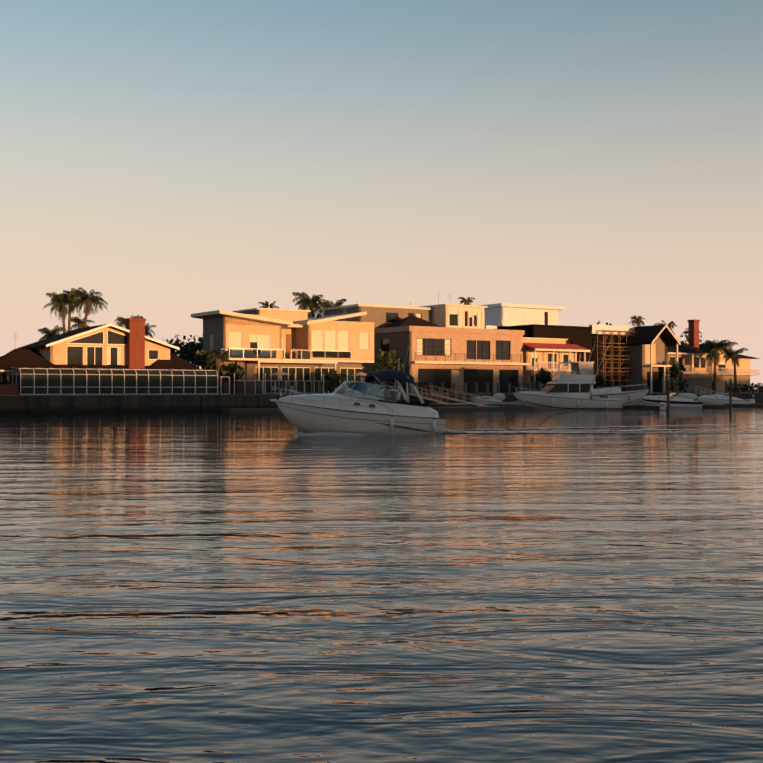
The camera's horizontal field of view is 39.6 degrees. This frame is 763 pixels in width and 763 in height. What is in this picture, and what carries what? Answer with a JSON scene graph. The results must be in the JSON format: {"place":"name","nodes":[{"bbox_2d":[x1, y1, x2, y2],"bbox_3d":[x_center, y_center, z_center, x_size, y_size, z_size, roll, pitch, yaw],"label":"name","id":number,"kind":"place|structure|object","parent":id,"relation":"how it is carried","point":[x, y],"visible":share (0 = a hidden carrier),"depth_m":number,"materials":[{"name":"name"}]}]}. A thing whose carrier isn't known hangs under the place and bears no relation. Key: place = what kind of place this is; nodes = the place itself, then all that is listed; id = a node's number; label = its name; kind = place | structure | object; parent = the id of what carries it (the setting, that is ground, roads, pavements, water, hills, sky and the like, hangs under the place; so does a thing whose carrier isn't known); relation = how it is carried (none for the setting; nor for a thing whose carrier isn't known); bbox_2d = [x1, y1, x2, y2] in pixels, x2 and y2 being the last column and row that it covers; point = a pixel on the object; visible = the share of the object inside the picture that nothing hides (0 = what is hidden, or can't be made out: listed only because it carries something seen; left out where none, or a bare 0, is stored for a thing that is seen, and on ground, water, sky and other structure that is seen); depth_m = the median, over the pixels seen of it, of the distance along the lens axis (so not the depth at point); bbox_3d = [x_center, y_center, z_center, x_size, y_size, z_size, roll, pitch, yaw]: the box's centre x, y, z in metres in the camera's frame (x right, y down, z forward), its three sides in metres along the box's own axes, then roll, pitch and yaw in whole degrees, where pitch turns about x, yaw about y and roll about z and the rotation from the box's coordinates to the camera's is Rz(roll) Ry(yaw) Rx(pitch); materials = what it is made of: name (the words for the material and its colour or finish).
{"place":"outdoors","nodes":[
{"label":"outdoors","id":0,"kind":"place"},
{"bbox_2d":[15,316,171,342],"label":"trunk","id":1,"kind":"object","parent":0,"point":[60,317],"visible":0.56,"depth_m":115.55,"materials":[{"name":"brown plant"}]},
{"bbox_2d":[0,324,200,369],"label":"roof","id":2,"kind":"structure","parent":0,"point":[27,356],"depth_m":111.02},
{"bbox_2d":[108,347,120,364],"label":"curtains","id":3,"kind":"object","parent":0,"point":[118,356],"visible":0.12,"depth_m":113.05,"materials":[{"name":"white fabric"}]},
{"bbox_2d":[0,318,229,394],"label":"frame","id":4,"kind":"object","parent":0,"point":[98,328],"depth_m":111.87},
{"bbox_2d":[9,368,216,394],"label":"glass fence","id":5,"kind":"object","parent":4,"relation":"attached to","point":[73,384],"visible":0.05,"depth_m":107.25,"materials":[{"name":"clear glass"}]},
{"bbox_2d":[222,377,228,393],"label":"gate","id":6,"kind":"structure","parent":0,"point":[225,385],"depth_m":114.11,"materials":[{"name":"grey metal"}]},
{"bbox_2d":[191,308,373,393],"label":"trim","id":7,"kind":"structure","parent":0,"point":[235,314],"depth_m":122.43,"materials":[{"name":"white paint"}]},
{"bbox_2d":[221,303,350,358],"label":"modern house","id":8,"kind":"structure","parent":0,"point":[272,349],"depth_m":120.08,"materials":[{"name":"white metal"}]},
{"bbox_2d":[222,349,350,393],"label":"glass railing","id":9,"kind":"object","parent":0,"point":[244,387],"visible":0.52,"depth_m":118.97,"materials":[{"name":"clear glass"}]},
{"bbox_2d":[210,310,374,360],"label":"cream stucco house","id":10,"kind":"structure","parent":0,"point":[302,337],"depth_m":125.06,"materials":[{"name":"beige paint"}]},
{"bbox_2d":[219,330,368,393],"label":"windows","id":11,"kind":"structure","parent":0,"point":[265,380],"depth_m":121.41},
{"bbox_2d":[256,367,360,392],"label":"modern house glass","id":12,"kind":"object","parent":11,"relation":"attached to","point":[299,374],"visible":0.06,"depth_m":125.69,"materials":[{"name":"clear glass"}]},
{"bbox_2d":[229,331,367,358],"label":"window blinds","id":13,"kind":"object","parent":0,"point":[317,340],"visible":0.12,"depth_m":124.85,"materials":[{"name":"beige fabric"}]},
{"bbox_2d":[270,371,366,375],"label":"patio umbrellas","id":14,"kind":"object","parent":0,"point":[356,374],"visible":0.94,"depth_m":119.90},
{"bbox_2d":[0,407,762,762],"bbox_3d":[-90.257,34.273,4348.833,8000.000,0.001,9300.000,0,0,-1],"label":"water","id":15,"kind":"structure","parent":0,"point":[222,587],"depth_m":12.53,"materials":[{"name":"blue liquid"}]},
{"bbox_2d":[276,346,445,433],"bbox_3d":[-1.232,0.534,56.910,9.024,5.364,3.007,2,-1,-16],"label":"motorboat hull","id":16,"kind":"object","parent":15,"relation":"on","point":[303,421],"visible":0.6,"depth_m":55.68,"materials":[{"name":"white plastic"}]},
{"bbox_2d":[269,379,413,413],"bbox_3d":[-2.257,0.674,56.612,7.504,1.948,2.800,2,-1,-16],"label":"boat railing","id":17,"kind":"object","parent":16,"relation":"attached to","point":[350,395],"visible":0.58,"depth_m":55.85,"materials":[{"name":"silver metal"}]},
{"bbox_2d":[280,402,445,424],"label":"boat trim","id":18,"kind":"structure","parent":16,"relation":"attached to","point":[365,413],"depth_m":55.51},
{"bbox_2d":[270,392,456,432],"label":"boat fenders","id":19,"kind":"object","parent":16,"relation":"attached to","point":[433,425],"visible":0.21,"depth_m":56.40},
{"bbox_2d":[332,382,398,400],"bbox_3d":[-1.006,0.522,56.976,3.384,0.981,2.482,2,-1,-16],"label":"boat windshield","id":20,"kind":"object","parent":16,"relation":"attached to","point":[374,391],"visible":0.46,"depth_m":56.04,"materials":[{"name":"clear glass"}]},
{"bbox_2d":[364,369,414,384],"bbox_3d":[0.410,0.122,57.390,2.162,1.543,2.482,2,-1,-16],"label":"navy cruiser canvas","id":21,"kind":"object","parent":16,"relation":"attached to","point":[386,375],"visible":0.81,"depth_m":56.45,"materials":[{"name":"blue fabric"}]},
{"bbox_2d":[354,403,433,419],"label":"portholes","id":22,"kind":"object","parent":16,"relation":"attached to","point":[370,406],"visible":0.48,"depth_m":55.72,"materials":[{"name":"black glass"}]},
{"bbox_2d":[378,400,428,406],"bbox_3d":[0.913,1.175,57.528,2.820,0.291,2.068,2,-1,-16],"label":"cruiser interior","id":23,"kind":"object","parent":16,"relation":"in","point":[418,403],"visible":0.57,"depth_m":56.65,"materials":[{"name":"black"}]},
{"bbox_2d":[375,422,437,432],"bbox_3d":[0.979,2.456,57.538,3.619,0.474,2.841,2,-1,-16],"label":"hull stripe","id":24,"kind":"object","parent":16,"relation":"attached to","point":[407,428],"visible":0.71,"depth_m":56.26,"materials":[{"name":"brown paint"}]},
{"bbox_2d":[293,428,671,434],"bbox_3d":[6.378,2.755,59.330,23.106,0.180,5.014,0,0,-16],"label":"cruiser wash foam","id":25,"kind":"object","parent":15,"relation":"on","point":[329,433],"visible":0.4,"depth_m":55.75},
{"bbox_2d":[473,396,506,406],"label":"boat","id":26,"kind":"object","parent":15,"relation":"on","point":[492,399],"visible":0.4,"depth_m":129.87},
{"bbox_2d":[493,393,504,399],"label":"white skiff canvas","id":27,"kind":"object","parent":26,"relation":"on","point":[499,396],"visible":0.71,"depth_m":129.49,"materials":[{"name":"white fabric"}]},
{"bbox_2d":[223,404,762,411],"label":"dock","id":28,"kind":"object","parent":15,"relation":"in","point":[441,409],"visible":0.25,"depth_m":120.95,"materials":[{"name":"wood"}]},
{"bbox_2d":[234,403,762,408],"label":"concrete docks","id":29,"kind":"object","parent":28,"relation":"on","point":[530,406],"visible":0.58,"depth_m":124.23,"materials":[{"name":"grey concrete"}]},
{"bbox_2d":[504,402,522,406],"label":"boat","id":30,"kind":"object","parent":29,"relation":"on","point":[512,404],"visible":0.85,"depth_m":123.22,"materials":[{"name":"white plastic"}]},
{"bbox_2d":[485,401,762,405],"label":"boat","id":31,"kind":"object","parent":29,"relation":"on","point":[492,404],"visible":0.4,"depth_m":126.66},
{"bbox_2d":[516,395,754,405],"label":"white dock clutter","id":32,"kind":"object","parent":29,"relation":"on","point":[752,400],"visible":0.29,"depth_m":153.66,"materials":[{"name":"plastic"}]},
{"bbox_2d":[408,385,728,406],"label":"aluminium docks","id":33,"kind":"object","parent":28,"relation":"on","point":[436,395],"visible":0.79,"depth_m":124.82,"materials":[{"name":"silver metal"}]},
{"bbox_2d":[641,395,702,407],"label":"boat hull","id":34,"kind":"object","parent":28,"relation":"on","point":[649,403],"visible":0.58,"depth_m":135.11,"materials":[{"name":"white plastic"}]},
{"bbox_2d":[642,399,702,403],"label":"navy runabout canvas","id":35,"kind":"object","parent":34,"relation":"on","point":[673,402],"visible":0.77,"depth_m":134.93,"materials":[{"name":"blue fabric"}]},
{"bbox_2d":[675,393,696,399],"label":"white runabout canvas","id":36,"kind":"object","parent":34,"relation":"on","point":[688,396],"visible":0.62,"depth_m":135.48,"materials":[{"name":"white fabric"}]},
{"bbox_2d":[697,395,750,404],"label":"boat","id":37,"kind":"object","parent":28,"relation":"on","point":[709,400],"visible":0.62,"depth_m":146.14,"materials":[{"name":"white plastic"}]},
{"bbox_2d":[715,392,728,395],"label":"boat windshield","id":38,"kind":"object","parent":37,"relation":"on","point":[723,393],"visible":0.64,"depth_m":147.83,"materials":[{"name":"teal"}]},
{"bbox_2d":[500,384,621,408],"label":"sport fisher","id":39,"kind":"object","parent":15,"relation":"on","point":[563,388],"depth_m":124.21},
{"bbox_2d":[513,371,622,409],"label":"yacht hull","id":40,"kind":"object","parent":15,"relation":"on","point":[523,397],"visible":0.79,"depth_m":124.25,"materials":[{"name":"white plastic"}]},
{"bbox_2d":[515,387,569,395],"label":"sport fisher chrome","id":41,"kind":"object","parent":40,"relation":"on","point":[530,389],"visible":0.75,"depth_m":124.66,"materials":[{"name":"white metal"}]},
{"bbox_2d":[519,393,616,400],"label":"boat rub rail","id":42,"kind":"object","parent":40,"relation":"on","point":[571,398],"visible":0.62,"depth_m":124.00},
{"bbox_2d":[547,360,595,398],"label":"boat cabin","id":43,"kind":"object","parent":40,"relation":"on","point":[568,379],"visible":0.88,"depth_m":124.34,"materials":[{"name":"white plastic"}]},
{"bbox_2d":[571,363,593,374],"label":"white sport fisher canvas","id":44,"kind":"object","parent":43,"relation":"on","point":[588,369],"visible":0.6,"depth_m":124.76,"materials":[{"name":"white fabric"}]},
{"bbox_2d":[558,344,608,394],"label":"aluminium sport fisher","id":45,"kind":"object","parent":40,"relation":"on","point":[584,367],"visible":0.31,"depth_m":124.61,"materials":[{"name":"silver metal"}]},
{"bbox_2d":[439,423,762,433],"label":"boat wake","id":46,"kind":"object","parent":15,"relation":"on","point":[488,431],"depth_m":59.16,"materials":[{"name":"white liquid"}]},
{"bbox_2d":[593,387,648,404],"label":"boat","id":47,"kind":"object","parent":15,"relation":"on","point":[630,397],"visible":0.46,"depth_m":131.64,"materials":[{"name":"white plastic"}]},
{"bbox_2d":[593,391,641,395],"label":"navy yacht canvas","id":48,"kind":"object","parent":47,"relation":"on","point":[615,394],"visible":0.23,"depth_m":130.92,"materials":[{"name":"blue fabric"}]},
{"bbox_2d":[601,384,647,389],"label":"boat railing","id":49,"kind":"object","parent":47,"relation":"on","point":[629,385],"visible":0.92,"depth_m":133.20,"materials":[{"name":"white metal"}]},
{"bbox_2d":[533,381,731,408],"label":"dock piling","id":50,"kind":"object","parent":15,"relation":"in","point":[668,394],"visible":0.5,"depth_m":132.82,"materials":[{"name":"wood"}]},
{"bbox_2d":[533,377,731,382],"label":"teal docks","id":51,"kind":"object","parent":50,"relation":"on","point":[730,379],"visible":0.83,"depth_m":132.91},
{"bbox_2d":[660,402,665,413],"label":"white buoy paint","id":52,"kind":"object","parent":15,"relation":"on","point":[662,407],"visible":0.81,"depth_m":101.74,"materials":[{"name":"white paint"}]},
{"bbox_2d":[0,296,762,393],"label":"trees","id":53,"kind":"object","parent":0,"point":[188,351],"depth_m":132.04,"materials":[{"name":"green plant"}]},
{"bbox_2d":[0,0,762,388],"label":"sky","id":54,"kind":"structure","parent":0,"point":[171,161],"materials":[{"name":"blue"}]},
{"bbox_2d":[357,291,474,327],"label":"stone house","id":55,"kind":"structure","parent":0,"point":[438,302],"depth_m":146.78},
{"bbox_2d":[116,389,762,394],"bbox_3d":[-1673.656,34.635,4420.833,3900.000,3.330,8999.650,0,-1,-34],"label":"ground","id":56,"kind":"structure","parent":0,"point":[471,393],"depth_m":137.74,"materials":[{"name":"grey concrete"}]},
{"bbox_2d":[0,327,169,373],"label":"house wall","id":57,"kind":"structure","parent":56,"relation":"on","point":[56,354],"depth_m":111.80,"materials":[{"name":"beige paint"}]},
{"bbox_2d":[0,393,762,413],"bbox_3d":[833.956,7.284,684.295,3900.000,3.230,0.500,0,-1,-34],"label":"seawall","id":58,"kind":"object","parent":56,"relation":"on","point":[88,404],"visible":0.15,"depth_m":108.51,"materials":[{"name":"grey concrete"}]},
{"bbox_2d":[0,393,752,395],"bbox_3d":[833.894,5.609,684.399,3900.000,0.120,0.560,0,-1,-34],"label":"seawall cap","id":59,"kind":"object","parent":58,"relation":"on","point":[253,394],"depth_m":110.25,"materials":[{"name":"concrete"}]},
{"bbox_2d":[666,352,711,392],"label":"house wall","id":60,"kind":"structure","parent":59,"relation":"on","point":[699,380],"depth_m":164.07,"materials":[{"name":"beige paint"}]},
{"bbox_2d":[38,287,748,367],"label":"palm trees","id":61,"kind":"object","parent":56,"relation":"on","point":[56,299],"visible":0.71,"depth_m":144.06,"materials":[{"name":"green plant"}]},
{"bbox_2d":[321,304,529,364],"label":"house stucco","id":62,"kind":"object","parent":56,"relation":"on","point":[440,314],"depth_m":142.16,"materials":[{"name":"beige paint"}]},
{"bbox_2d":[523,338,576,390],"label":"house wall","id":63,"kind":"structure","parent":56,"relation":"on","point":[542,355],"depth_m":145.21,"materials":[{"name":"beige paint"}]},
{"bbox_2d":[497,312,619,384],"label":"house construction interior","id":64,"kind":"object","parent":56,"relation":"on","point":[569,342],"depth_m":157.87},
{"bbox_2d":[621,325,680,392],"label":"house","id":65,"kind":"structure","parent":56,"relation":"on","point":[636,374],"depth_m":157.76,"materials":[{"name":"white wood"}]},
{"bbox_2d":[619,325,678,345],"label":"gable roof","id":66,"kind":"structure","parent":65,"relation":"on","point":[643,335],"depth_m":157.67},
{"bbox_2d":[647,372,661,391],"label":"door","id":67,"kind":"structure","parent":65,"relation":"in","point":[656,381],"depth_m":157.92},
{"bbox_2d":[712,350,749,392],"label":"cream stucco houses","id":68,"kind":"structure","parent":56,"relation":"on","point":[744,363],"depth_m":170.74,"materials":[{"name":"beige paint"}]},
{"bbox_2d":[699,344,759,358],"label":"roof","id":69,"kind":"structure","parent":68,"relation":"on","point":[739,355],"depth_m":172.73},
{"bbox_2d":[712,374,759,375],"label":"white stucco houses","id":70,"kind":"structure","parent":68,"relation":"attached to","point":[741,374],"depth_m":170.85,"materials":[{"name":"white paint"}]},
{"bbox_2d":[416,310,480,355],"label":"window blinds","id":71,"kind":"object","parent":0,"point":[419,344],"visible":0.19,"depth_m":136.63,"materials":[{"name":"beige fabric"}]},
{"bbox_2d":[374,326,524,392],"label":"house wall","id":72,"kind":"structure","parent":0,"point":[459,337],"depth_m":137.63,"materials":[{"name":"beige paint"}]},
{"bbox_2d":[365,310,541,393],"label":"house","id":73,"kind":"structure","parent":0,"point":[440,376],"depth_m":138.29,"materials":[{"name":"brown paint"}]},
{"bbox_2d":[380,315,440,327],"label":"roof","id":74,"kind":"structure","parent":73,"relation":"attached to","point":[412,320],"depth_m":138.81,"materials":[{"name":"brown tile"}]},
{"bbox_2d":[525,349,584,390],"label":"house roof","id":75,"kind":"structure","parent":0,"point":[554,369],"depth_m":144.98,"materials":[{"name":"white paint"}]},
{"bbox_2d":[523,342,587,349],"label":"red roof","id":76,"kind":"structure","parent":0,"point":[552,346],"depth_m":145.58,"materials":[{"name":"red tile"}]},
{"bbox_2d":[478,303,634,334],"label":"house","id":77,"kind":"structure","parent":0,"point":[501,314],"depth_m":155.78,"materials":[{"name":"white paint"}]},
{"bbox_2d":[523,337,589,351],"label":"roof trim","id":78,"kind":"structure","parent":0,"point":[569,350],"depth_m":144.99,"materials":[{"name":"white paint"}]},
{"bbox_2d":[497,324,625,391],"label":"dark construction wrap","id":79,"kind":"object","parent":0,"point":[581,336],"visible":0.21,"depth_m":155.30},
{"bbox_2d":[597,330,635,390],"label":"scaffolding","id":80,"kind":"object","parent":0,"point":[612,355],"visible":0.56,"depth_m":156.87,"materials":[{"name":"brown wood"}]},
{"bbox_2d":[598,350,630,387],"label":"planks","id":81,"kind":"object","parent":80,"relation":"attached to","point":[615,362],"visible":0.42,"depth_m":156.90,"materials":[{"name":"brown wood"}]},
{"bbox_2d":[645,343,655,363],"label":"window blind","id":82,"kind":"object","parent":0,"point":[647,353],"visible":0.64,"depth_m":157.22,"materials":[{"name":"beige fabric"}]},
{"bbox_2d":[666,342,708,352],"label":"roof","id":83,"kind":"structure","parent":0,"point":[684,348],"depth_m":164.33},
{"bbox_2d":[688,319,699,347],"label":"chimney","id":84,"kind":"object","parent":83,"relation":"on","point":[693,327],"visible":0.82,"depth_m":168.52,"materials":[{"name":"red brick"}]},
{"bbox_2d":[670,356,704,391],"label":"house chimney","id":85,"kind":"object","parent":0,"point":[696,362],"depth_m":162.64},
{"bbox_2d":[686,353,705,371],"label":"house wall","id":86,"kind":"structure","parent":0,"point":[690,360],"depth_m":162.95,"materials":[{"name":"beige paint"}]},
{"bbox_2d":[712,364,759,391],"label":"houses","id":87,"kind":"structure","parent":0,"point":[737,371],"depth_m":169.37,"materials":[{"name":"white paint"}]}
]}

